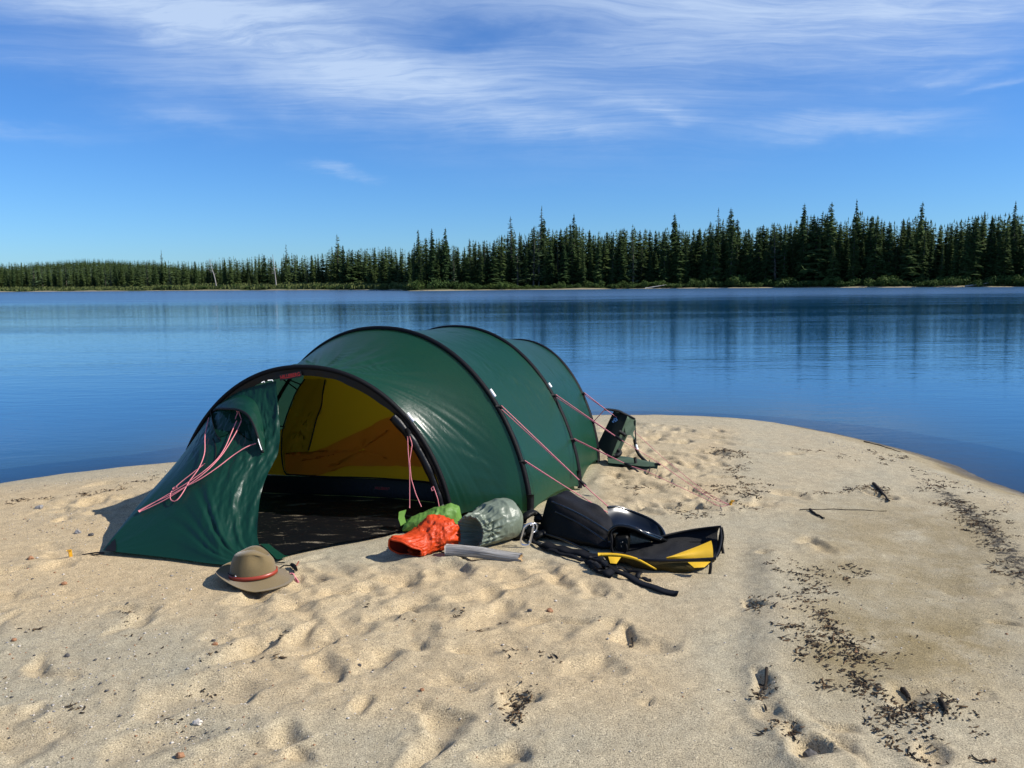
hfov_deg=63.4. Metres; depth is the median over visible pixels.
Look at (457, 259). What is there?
spruce tree
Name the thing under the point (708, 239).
spruce tree
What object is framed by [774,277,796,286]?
shrub
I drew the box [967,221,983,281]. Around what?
spruce tree
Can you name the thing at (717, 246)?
spruce tree
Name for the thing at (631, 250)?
larch tree
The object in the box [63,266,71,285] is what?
larch tree
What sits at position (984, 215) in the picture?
larch tree
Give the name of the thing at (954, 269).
spruce tree
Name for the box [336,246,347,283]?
spruce tree
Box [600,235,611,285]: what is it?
fir tree
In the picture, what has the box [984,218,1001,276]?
fir tree
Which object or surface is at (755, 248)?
fir tree
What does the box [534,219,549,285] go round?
spruce tree
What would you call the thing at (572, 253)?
fir tree
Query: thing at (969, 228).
spruce tree
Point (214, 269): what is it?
spruce tree
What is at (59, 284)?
spruce tree
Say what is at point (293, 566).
peg loop
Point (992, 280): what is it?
shrub
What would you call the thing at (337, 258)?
larch tree
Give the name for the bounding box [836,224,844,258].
spruce tree
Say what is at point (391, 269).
fir tree
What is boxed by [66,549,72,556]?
tent peg
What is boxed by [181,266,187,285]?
fir tree
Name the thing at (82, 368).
lake water
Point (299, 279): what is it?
fir tree
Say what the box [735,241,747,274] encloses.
fir tree
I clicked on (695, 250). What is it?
fir tree
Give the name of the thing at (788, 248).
fir tree
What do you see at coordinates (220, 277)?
spruce tree
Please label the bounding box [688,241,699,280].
spruce tree
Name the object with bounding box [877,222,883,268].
spruce tree
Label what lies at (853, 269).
spruce tree
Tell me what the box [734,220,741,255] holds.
spruce tree
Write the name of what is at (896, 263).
spruce tree
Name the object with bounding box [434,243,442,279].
fir tree
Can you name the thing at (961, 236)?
spruce tree
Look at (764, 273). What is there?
spruce tree
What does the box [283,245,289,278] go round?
larch tree
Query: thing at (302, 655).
pebbles
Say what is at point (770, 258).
spruce tree
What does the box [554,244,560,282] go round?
larch tree
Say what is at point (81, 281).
spruce tree
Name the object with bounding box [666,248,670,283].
spruce tree
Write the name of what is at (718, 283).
shrub
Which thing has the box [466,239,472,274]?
larch tree
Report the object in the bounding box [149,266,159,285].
fir tree
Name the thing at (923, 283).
shrub
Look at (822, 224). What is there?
fir tree
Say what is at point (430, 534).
stuff sack
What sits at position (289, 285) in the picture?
sedge belt
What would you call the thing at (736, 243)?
fir tree
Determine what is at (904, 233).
spruce tree
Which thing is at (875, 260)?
spruce tree
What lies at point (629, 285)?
shrub
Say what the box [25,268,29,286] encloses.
spruce tree
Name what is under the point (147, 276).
larch tree
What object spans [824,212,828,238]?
spruce tree
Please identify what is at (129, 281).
fir tree
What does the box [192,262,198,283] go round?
spruce tree
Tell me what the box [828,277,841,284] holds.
shrub
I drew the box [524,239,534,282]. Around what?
spruce tree
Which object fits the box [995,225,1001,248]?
spruce tree
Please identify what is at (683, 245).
larch tree
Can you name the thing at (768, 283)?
shrub
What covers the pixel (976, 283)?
shrub
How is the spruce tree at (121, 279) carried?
on the shore
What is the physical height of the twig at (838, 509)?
0.016 m
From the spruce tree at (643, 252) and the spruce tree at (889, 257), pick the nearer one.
the spruce tree at (889, 257)
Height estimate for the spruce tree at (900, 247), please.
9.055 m
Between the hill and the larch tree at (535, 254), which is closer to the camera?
the larch tree at (535, 254)
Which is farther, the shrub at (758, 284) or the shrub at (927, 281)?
the shrub at (758, 284)
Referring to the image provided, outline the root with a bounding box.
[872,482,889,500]
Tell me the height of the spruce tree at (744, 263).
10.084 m
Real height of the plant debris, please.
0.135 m
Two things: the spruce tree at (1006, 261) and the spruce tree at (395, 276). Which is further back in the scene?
the spruce tree at (395, 276)
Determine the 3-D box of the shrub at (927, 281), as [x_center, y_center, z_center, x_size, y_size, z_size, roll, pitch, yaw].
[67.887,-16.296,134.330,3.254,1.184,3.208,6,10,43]
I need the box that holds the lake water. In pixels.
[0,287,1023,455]
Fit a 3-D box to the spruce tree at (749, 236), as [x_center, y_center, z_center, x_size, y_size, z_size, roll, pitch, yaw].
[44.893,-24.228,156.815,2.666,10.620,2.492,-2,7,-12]
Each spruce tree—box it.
[0,267,4,286]
[3,266,9,286]
[11,267,15,287]
[15,267,20,286]
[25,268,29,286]
[46,270,51,286]
[53,268,57,285]
[56,265,62,286]
[72,270,76,285]
[79,265,84,286]
[86,265,90,286]
[92,266,96,285]
[113,262,120,285]
[118,262,125,285]
[158,262,164,284]
[175,271,178,284]
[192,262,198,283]
[212,264,218,283]
[219,265,222,284]
[221,260,228,284]
[227,263,234,283]
[235,261,241,284]
[246,262,251,282]
[253,261,257,283]
[260,255,269,282]
[268,259,274,284]
[277,268,281,283]
[308,256,315,283]
[315,264,322,282]
[324,262,327,282]
[330,252,339,282]
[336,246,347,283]
[346,254,351,279]
[356,251,361,277]
[361,263,368,282]
[364,255,374,283]
[372,248,378,280]
[393,261,398,282]
[396,255,403,282]
[404,252,411,283]
[411,255,415,281]
[414,232,424,280]
[417,256,424,283]
[424,238,428,271]
[424,256,428,286]
[427,229,438,284]
[436,249,441,279]
[440,228,450,283]
[446,239,452,278]
[450,248,461,284]
[451,245,455,278]
[457,267,462,283]
[460,248,466,283]
[461,254,473,283]
[471,243,477,276]
[476,251,486,285]
[483,246,491,286]
[497,234,507,283]
[506,251,511,283]
[509,243,516,283]
[518,236,524,283]
[522,240,525,262]
[522,242,532,285]
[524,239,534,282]
[530,227,537,282]
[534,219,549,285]
[541,238,548,286]
[544,236,556,285]
[547,235,556,281]
[553,236,559,279]
[555,230,563,281]
[557,242,570,284]
[560,227,568,283]
[568,215,577,283]
[575,244,582,284]
[580,245,587,285]
[584,229,594,281]
[587,250,593,282]
[591,236,595,274]
[593,237,603,284]
[603,232,611,272]
[606,232,617,284]
[613,234,629,285]
[617,238,631,282]
[621,230,629,259]
[639,239,646,281]
[645,254,654,281]
[646,231,653,268]
[656,232,669,282]
[659,232,667,262]
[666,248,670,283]
[669,215,681,283]
[669,243,677,282]
[671,231,688,286]
[682,243,690,283]
[688,229,703,281]
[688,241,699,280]
[689,229,695,257]
[697,238,710,281]
[701,232,707,267]
[705,232,715,275]
[706,221,712,259]
[709,226,720,280]
[716,234,725,282]
[723,209,741,280]
[723,225,736,282]
[723,232,727,282]
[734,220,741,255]
[738,232,750,281]
[744,238,754,281]
[747,229,752,252]
[750,228,764,283]
[759,224,767,255]
[759,241,773,285]
[767,232,772,254]
[768,245,772,278]
[778,225,788,279]
[788,226,792,268]
[791,228,800,277]
[793,205,807,279]
[807,216,817,249]
[807,241,814,278]
[820,204,837,271]
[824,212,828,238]
[832,227,846,279]
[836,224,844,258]
[840,238,850,281]
[843,226,850,253]
[843,231,863,279]
[857,239,866,282]
[858,223,866,266]
[861,218,875,281]
[865,223,886,284]
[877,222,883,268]
[878,242,886,275]
[881,222,894,277]
[882,225,885,251]
[891,247,899,277]
[896,232,903,280]
[900,218,907,249]
[905,221,913,244]
[913,203,926,278]
[918,230,929,279]
[921,220,932,261]
[925,233,933,276]
[926,235,935,279]
[933,248,937,278]
[936,228,942,264]
[936,242,945,279]
[942,225,948,275]
[944,224,955,276]
[944,242,952,283]
[948,239,958,277]
[952,232,962,275]
[953,224,959,254]
[956,228,965,267]
[958,229,972,283]
[965,224,971,262]
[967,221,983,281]
[970,219,975,248]
[970,220,987,279]
[971,214,980,254]
[979,218,995,279]
[990,230,1005,277]
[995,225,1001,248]
[998,227,1014,284]
[1008,203,1019,276]
[1008,225,1020,276]
[1016,232,1023,276]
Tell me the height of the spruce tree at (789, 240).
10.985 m
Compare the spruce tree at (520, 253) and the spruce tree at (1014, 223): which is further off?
the spruce tree at (520, 253)
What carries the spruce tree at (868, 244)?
on the shore
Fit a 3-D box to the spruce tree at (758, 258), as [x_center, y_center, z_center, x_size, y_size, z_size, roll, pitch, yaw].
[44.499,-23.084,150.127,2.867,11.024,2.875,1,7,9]
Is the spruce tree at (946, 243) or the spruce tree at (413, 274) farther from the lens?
the spruce tree at (413, 274)
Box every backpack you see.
[513,490,724,595]
[598,408,660,474]
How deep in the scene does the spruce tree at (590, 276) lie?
157.26 m
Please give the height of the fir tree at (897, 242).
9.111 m
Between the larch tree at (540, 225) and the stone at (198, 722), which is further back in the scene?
the larch tree at (540, 225)
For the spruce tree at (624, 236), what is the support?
on the shore
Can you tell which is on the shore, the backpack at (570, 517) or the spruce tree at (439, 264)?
the spruce tree at (439, 264)
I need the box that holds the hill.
[1,266,177,277]
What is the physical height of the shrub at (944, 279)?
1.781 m
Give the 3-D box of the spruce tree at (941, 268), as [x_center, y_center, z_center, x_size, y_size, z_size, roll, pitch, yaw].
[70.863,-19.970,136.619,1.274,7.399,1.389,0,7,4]
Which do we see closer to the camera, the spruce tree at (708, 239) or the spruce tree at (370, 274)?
the spruce tree at (708, 239)
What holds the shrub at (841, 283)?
on the shore
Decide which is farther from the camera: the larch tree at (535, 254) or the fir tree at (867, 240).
the larch tree at (535, 254)
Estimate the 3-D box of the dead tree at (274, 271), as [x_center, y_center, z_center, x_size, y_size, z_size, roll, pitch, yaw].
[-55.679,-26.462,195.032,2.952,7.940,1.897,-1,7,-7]
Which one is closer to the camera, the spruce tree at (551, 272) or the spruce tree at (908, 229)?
the spruce tree at (908, 229)
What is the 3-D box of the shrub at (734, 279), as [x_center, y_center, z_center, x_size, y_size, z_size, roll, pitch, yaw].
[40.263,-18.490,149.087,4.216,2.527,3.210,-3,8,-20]
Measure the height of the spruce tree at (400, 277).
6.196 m
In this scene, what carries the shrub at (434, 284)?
on the shore
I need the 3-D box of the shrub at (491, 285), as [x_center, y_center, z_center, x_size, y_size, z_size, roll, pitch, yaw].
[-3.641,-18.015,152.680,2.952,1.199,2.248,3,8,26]
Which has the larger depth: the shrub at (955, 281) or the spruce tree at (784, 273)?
the spruce tree at (784, 273)
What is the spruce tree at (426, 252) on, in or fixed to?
on the shore
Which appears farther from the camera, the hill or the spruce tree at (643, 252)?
the hill
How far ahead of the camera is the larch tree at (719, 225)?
159.34 m
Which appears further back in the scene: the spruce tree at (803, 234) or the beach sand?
the spruce tree at (803, 234)
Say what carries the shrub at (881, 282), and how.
on the shore
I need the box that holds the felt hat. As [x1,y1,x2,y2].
[215,546,294,592]
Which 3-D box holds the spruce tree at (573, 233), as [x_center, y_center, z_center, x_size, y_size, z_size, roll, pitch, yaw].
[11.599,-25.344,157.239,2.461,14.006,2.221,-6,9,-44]
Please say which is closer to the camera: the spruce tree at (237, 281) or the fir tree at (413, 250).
the fir tree at (413, 250)
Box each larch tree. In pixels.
[29,266,39,285]
[38,266,43,285]
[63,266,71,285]
[102,266,109,284]
[108,269,113,285]
[143,262,149,285]
[167,268,174,284]
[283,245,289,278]
[291,255,296,282]
[333,235,340,281]
[448,253,457,282]
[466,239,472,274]
[479,243,485,276]
[503,216,516,266]
[512,247,523,284]
[524,231,542,285]
[529,231,545,285]
[533,207,548,269]
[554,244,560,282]
[625,237,639,283]
[626,231,638,273]
[636,246,647,280]
[680,233,688,264]
[713,208,721,259]
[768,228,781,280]
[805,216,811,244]
[976,212,991,271]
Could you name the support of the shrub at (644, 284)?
on the shore
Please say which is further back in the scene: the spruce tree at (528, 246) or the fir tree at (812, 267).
the spruce tree at (528, 246)
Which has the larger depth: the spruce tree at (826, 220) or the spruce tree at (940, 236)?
the spruce tree at (826, 220)
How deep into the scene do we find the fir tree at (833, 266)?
142.72 m
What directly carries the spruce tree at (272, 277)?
on the shore
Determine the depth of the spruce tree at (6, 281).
222.66 m
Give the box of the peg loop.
[279,561,298,582]
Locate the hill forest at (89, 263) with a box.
[2,258,204,275]
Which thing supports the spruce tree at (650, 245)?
on the shore
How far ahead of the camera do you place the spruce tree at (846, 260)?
143.21 m
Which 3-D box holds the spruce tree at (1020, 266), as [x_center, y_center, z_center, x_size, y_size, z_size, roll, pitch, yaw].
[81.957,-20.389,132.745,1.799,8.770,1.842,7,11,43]
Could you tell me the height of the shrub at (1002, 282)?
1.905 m
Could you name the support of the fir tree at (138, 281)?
on the shore
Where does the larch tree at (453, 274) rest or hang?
on the shore
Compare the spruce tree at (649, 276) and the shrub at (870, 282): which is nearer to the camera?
the shrub at (870, 282)
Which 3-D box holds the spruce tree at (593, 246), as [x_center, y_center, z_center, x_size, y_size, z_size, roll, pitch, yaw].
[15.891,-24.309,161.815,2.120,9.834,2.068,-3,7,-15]
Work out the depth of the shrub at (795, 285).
143.28 m
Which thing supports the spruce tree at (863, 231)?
on the shore
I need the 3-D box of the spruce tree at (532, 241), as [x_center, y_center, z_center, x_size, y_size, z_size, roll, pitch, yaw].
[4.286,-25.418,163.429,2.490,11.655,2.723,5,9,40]
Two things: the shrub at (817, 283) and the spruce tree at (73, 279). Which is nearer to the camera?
the shrub at (817, 283)
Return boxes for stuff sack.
[388,514,460,556]
[398,503,461,530]
[458,498,522,546]
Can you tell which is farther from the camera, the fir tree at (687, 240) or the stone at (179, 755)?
the fir tree at (687, 240)
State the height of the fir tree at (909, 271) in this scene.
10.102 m
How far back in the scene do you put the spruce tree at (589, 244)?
158.08 m
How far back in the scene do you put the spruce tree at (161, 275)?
214.41 m
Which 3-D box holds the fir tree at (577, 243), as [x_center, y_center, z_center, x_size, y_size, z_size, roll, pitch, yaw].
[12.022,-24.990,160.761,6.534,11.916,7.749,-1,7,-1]
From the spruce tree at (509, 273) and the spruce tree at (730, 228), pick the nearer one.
the spruce tree at (730, 228)
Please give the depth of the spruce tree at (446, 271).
154.09 m
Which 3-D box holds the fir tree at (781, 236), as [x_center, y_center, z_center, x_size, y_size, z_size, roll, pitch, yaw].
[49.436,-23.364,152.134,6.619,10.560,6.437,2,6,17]
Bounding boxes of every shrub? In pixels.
[408,280,429,289]
[426,278,447,288]
[439,280,454,288]
[453,282,460,288]
[460,282,468,288]
[466,283,481,289]
[485,283,496,288]
[496,281,508,288]
[512,285,524,288]
[557,281,565,287]
[584,281,592,286]
[586,283,601,287]
[598,280,604,287]
[610,283,619,288]
[618,280,625,287]
[624,282,634,288]
[640,280,648,287]
[653,281,662,287]
[660,283,674,287]
[672,283,681,287]
[687,278,699,286]
[695,280,706,287]
[704,278,711,286]
[711,280,724,286]
[723,274,747,286]
[742,283,758,287]
[756,281,763,286]
[759,277,775,286]
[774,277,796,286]
[774,281,784,287]
[790,283,802,286]
[797,280,812,286]
[812,280,823,285]
[821,276,829,286]
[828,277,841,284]
[835,280,854,286]
[846,277,860,285]
[863,278,879,285]
[876,276,886,285]
[878,275,900,285]
[891,279,913,285]
[912,277,924,283]
[912,282,932,285]
[920,280,941,286]
[928,279,948,285]
[932,276,950,284]
[946,276,967,285]
[961,275,980,284]
[967,281,984,286]
[983,275,997,285]
[997,275,1011,285]
[1003,275,1020,285]
[1011,274,1022,284]
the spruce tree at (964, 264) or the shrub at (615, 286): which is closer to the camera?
the spruce tree at (964, 264)
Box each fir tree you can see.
[98,268,104,285]
[125,261,134,285]
[133,265,145,286]
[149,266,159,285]
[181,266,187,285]
[240,265,250,282]
[282,263,288,282]
[297,263,302,283]
[344,250,362,282]
[376,249,388,283]
[385,250,395,283]
[410,242,424,281]
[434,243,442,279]
[435,240,452,280]
[471,257,478,285]
[483,241,502,285]
[503,234,516,283]
[560,224,587,275]
[565,230,578,284]
[575,237,587,284]
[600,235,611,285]
[610,232,621,280]
[628,231,647,281]
[650,234,669,281]
[652,252,661,281]
[680,233,690,264]
[683,231,708,280]
[708,242,724,284]
[733,222,740,259]
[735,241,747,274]
[747,232,762,278]
[771,233,781,279]
[772,228,789,277]
[776,227,791,280]
[794,242,810,281]
[795,218,832,280]
[817,213,826,282]
[823,245,843,285]
[848,201,866,279]
[857,217,877,278]
[890,234,905,270]
[895,229,928,283]
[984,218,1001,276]
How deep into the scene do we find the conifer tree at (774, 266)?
147.53 m
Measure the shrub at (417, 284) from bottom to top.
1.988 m
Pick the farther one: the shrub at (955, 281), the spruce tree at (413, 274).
the spruce tree at (413, 274)
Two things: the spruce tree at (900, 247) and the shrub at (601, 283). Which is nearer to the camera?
the spruce tree at (900, 247)
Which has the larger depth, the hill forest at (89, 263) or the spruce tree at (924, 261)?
the hill forest at (89, 263)
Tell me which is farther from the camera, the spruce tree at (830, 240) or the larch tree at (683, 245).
the larch tree at (683, 245)
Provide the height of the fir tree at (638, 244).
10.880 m
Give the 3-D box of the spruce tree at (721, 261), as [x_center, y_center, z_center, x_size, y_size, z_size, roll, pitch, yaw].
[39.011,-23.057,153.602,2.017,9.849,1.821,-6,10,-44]
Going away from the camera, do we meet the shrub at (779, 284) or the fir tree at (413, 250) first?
the shrub at (779, 284)
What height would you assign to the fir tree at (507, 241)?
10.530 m
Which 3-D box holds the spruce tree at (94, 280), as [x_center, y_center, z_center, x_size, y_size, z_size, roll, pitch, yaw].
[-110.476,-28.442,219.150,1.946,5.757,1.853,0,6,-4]
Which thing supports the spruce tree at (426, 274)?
on the shore
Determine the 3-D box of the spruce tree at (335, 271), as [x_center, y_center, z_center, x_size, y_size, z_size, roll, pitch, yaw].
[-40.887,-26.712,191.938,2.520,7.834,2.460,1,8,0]
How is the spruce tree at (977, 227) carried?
on the shore
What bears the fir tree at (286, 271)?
on the shore
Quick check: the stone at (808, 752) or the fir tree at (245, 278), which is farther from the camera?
the fir tree at (245, 278)
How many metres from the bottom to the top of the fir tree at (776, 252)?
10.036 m
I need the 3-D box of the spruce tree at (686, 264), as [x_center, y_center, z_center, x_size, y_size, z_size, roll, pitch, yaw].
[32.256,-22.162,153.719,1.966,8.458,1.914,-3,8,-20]
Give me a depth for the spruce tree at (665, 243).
161.19 m
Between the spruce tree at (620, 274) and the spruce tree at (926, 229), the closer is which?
the spruce tree at (926, 229)
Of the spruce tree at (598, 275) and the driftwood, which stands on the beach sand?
the driftwood
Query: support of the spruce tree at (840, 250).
on the shore
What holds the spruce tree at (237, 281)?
on the shore
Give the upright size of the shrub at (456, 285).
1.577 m
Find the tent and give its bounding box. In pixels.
[82,325,729,563]
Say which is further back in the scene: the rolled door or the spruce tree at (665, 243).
the spruce tree at (665, 243)
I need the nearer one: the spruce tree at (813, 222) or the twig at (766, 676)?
the twig at (766, 676)
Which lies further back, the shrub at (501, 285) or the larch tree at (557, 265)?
the larch tree at (557, 265)
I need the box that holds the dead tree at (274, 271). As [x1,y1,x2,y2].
[268,254,276,284]
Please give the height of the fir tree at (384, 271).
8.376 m
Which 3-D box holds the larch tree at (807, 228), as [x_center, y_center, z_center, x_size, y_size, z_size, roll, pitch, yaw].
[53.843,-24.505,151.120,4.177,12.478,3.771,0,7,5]
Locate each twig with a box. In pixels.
[757,667,767,694]
[800,509,873,510]
[809,508,824,518]
[863,441,900,451]
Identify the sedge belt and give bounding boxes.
[0,281,424,290]
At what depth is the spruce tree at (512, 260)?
156.99 m
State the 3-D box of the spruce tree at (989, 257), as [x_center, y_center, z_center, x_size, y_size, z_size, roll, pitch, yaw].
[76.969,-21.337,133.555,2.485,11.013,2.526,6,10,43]
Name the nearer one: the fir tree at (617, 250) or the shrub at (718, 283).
the shrub at (718, 283)
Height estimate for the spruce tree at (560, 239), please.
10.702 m
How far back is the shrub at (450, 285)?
151.30 m
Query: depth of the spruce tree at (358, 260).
188.87 m
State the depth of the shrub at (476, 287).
151.11 m
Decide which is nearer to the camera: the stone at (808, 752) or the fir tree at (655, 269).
the stone at (808, 752)
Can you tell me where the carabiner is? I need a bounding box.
[520,523,533,545]
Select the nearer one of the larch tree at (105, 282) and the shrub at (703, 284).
the shrub at (703, 284)
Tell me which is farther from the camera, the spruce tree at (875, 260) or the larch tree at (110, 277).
the larch tree at (110, 277)
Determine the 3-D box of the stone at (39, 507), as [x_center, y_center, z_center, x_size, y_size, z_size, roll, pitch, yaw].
[-3.241,0.849,5.673,0.056,0.039,0.043,-1,7,0]
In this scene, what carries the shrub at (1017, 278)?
on the shore
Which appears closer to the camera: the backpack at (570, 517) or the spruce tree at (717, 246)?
the backpack at (570, 517)
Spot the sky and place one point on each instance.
(189, 131)
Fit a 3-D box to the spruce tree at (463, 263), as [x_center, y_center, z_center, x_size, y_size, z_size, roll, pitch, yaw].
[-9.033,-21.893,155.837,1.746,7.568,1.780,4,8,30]
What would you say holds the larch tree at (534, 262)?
on the shore
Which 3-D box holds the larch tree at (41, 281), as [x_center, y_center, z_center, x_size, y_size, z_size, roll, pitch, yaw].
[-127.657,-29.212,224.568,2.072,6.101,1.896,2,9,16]
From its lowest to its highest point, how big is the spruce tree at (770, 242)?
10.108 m
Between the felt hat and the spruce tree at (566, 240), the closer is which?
the felt hat
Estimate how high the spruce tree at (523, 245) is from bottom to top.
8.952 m
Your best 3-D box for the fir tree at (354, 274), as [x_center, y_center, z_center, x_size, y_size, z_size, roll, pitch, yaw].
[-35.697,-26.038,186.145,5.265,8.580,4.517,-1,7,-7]
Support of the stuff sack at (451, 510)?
on the beach sand
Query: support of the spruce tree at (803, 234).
on the shore
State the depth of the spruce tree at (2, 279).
226.81 m
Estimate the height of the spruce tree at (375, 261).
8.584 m
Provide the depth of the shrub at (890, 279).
136.44 m
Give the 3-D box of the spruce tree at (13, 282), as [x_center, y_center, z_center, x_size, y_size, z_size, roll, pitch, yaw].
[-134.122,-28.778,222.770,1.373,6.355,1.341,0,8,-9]
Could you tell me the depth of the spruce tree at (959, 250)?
136.56 m
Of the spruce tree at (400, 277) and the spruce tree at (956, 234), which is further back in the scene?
the spruce tree at (400, 277)
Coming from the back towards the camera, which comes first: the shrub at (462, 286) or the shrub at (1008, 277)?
the shrub at (462, 286)
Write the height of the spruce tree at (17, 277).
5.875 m
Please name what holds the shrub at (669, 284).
on the shore
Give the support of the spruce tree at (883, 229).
on the shore
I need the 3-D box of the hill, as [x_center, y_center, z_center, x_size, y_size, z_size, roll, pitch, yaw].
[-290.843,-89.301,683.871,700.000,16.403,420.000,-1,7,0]
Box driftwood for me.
[444,544,522,561]
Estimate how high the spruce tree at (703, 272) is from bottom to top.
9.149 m
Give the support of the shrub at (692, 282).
on the shore
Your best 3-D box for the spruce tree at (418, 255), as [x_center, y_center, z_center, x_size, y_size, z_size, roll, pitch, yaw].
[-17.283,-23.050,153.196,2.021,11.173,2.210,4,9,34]
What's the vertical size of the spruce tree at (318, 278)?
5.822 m
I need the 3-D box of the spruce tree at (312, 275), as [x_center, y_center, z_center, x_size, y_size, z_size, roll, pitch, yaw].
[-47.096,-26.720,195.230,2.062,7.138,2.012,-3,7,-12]
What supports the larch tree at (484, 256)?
on the shore
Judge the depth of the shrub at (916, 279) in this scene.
136.60 m
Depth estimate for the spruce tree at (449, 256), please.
157.58 m
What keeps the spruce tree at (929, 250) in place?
on the shore
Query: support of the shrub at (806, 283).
on the shore
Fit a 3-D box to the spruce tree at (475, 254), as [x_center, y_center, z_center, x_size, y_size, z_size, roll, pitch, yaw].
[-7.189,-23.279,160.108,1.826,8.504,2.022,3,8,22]
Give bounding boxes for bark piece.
[900,687,910,700]
[937,698,947,712]
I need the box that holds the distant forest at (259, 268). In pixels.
[0,211,1023,286]
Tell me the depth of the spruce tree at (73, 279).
219.40 m
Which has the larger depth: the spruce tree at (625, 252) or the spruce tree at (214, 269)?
the spruce tree at (214, 269)
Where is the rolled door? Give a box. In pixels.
[390,414,444,506]
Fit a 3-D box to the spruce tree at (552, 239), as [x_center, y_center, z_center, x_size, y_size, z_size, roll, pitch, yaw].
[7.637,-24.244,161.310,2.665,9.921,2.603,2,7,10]
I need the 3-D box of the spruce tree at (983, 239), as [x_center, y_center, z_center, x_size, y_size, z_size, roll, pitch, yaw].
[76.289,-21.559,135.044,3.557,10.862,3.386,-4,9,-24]
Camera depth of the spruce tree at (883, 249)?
140.54 m
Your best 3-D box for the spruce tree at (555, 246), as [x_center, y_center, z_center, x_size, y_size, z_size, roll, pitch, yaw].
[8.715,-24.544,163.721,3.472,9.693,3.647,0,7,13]
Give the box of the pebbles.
[0,441,1023,767]
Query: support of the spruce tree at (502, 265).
on the shore
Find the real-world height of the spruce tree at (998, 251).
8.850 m
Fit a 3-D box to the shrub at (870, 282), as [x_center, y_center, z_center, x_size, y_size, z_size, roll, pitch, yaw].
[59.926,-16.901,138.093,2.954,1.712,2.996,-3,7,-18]
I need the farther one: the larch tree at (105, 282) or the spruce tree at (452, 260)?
the larch tree at (105, 282)
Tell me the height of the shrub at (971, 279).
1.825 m
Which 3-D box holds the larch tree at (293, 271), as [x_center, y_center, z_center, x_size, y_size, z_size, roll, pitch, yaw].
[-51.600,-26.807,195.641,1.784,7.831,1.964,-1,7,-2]
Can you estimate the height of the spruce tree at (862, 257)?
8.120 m
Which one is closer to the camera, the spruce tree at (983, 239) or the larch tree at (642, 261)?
the spruce tree at (983, 239)
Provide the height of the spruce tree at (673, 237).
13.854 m
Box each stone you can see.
[34,505,42,508]
[176,752,184,758]
[192,718,202,725]
[802,748,817,756]
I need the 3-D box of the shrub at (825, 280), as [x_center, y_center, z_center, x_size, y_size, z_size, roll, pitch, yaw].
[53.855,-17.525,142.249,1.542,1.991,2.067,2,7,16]
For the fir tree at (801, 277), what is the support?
on the shore
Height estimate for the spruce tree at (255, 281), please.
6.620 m
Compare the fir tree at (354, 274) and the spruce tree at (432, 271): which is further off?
the fir tree at (354, 274)
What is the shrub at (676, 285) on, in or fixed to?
on the shore
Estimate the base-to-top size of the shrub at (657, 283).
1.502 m
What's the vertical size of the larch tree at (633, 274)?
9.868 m
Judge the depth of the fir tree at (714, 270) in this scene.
151.79 m
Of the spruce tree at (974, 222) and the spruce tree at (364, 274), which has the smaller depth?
the spruce tree at (974, 222)
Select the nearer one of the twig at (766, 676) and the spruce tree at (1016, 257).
the twig at (766, 676)
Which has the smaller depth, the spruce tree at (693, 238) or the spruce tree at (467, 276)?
the spruce tree at (467, 276)
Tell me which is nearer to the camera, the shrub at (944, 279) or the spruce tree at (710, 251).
the shrub at (944, 279)
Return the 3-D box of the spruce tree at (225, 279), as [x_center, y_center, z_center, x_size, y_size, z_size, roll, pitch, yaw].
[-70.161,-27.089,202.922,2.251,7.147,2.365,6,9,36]
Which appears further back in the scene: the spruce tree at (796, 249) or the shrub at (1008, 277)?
the spruce tree at (796, 249)
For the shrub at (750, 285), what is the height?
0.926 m
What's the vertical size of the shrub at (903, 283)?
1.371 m
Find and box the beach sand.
[0,411,1023,767]
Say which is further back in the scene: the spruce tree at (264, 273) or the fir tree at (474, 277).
the spruce tree at (264, 273)
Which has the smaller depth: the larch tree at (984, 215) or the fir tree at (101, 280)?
the larch tree at (984, 215)
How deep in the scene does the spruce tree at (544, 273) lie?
155.77 m
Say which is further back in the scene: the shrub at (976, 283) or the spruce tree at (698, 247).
the spruce tree at (698, 247)
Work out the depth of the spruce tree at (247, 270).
207.40 m
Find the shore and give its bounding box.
[0,280,1023,291]
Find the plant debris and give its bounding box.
[0,446,1023,767]
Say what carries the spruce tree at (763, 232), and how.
on the shore
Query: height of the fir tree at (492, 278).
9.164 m
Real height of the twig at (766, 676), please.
0.040 m
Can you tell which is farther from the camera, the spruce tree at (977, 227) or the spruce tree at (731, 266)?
the spruce tree at (731, 266)
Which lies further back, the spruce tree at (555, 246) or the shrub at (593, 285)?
the spruce tree at (555, 246)
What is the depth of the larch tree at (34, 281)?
220.45 m
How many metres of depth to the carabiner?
4.64 m
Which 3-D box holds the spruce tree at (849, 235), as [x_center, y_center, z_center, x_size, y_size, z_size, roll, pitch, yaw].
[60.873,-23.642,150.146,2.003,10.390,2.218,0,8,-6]
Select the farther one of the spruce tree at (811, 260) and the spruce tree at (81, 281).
the spruce tree at (81, 281)
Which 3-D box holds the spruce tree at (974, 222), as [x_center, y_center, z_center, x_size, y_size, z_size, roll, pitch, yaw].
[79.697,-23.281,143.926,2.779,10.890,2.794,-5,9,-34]
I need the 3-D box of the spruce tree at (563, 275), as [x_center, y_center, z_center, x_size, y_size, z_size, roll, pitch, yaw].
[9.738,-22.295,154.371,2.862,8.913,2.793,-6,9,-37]

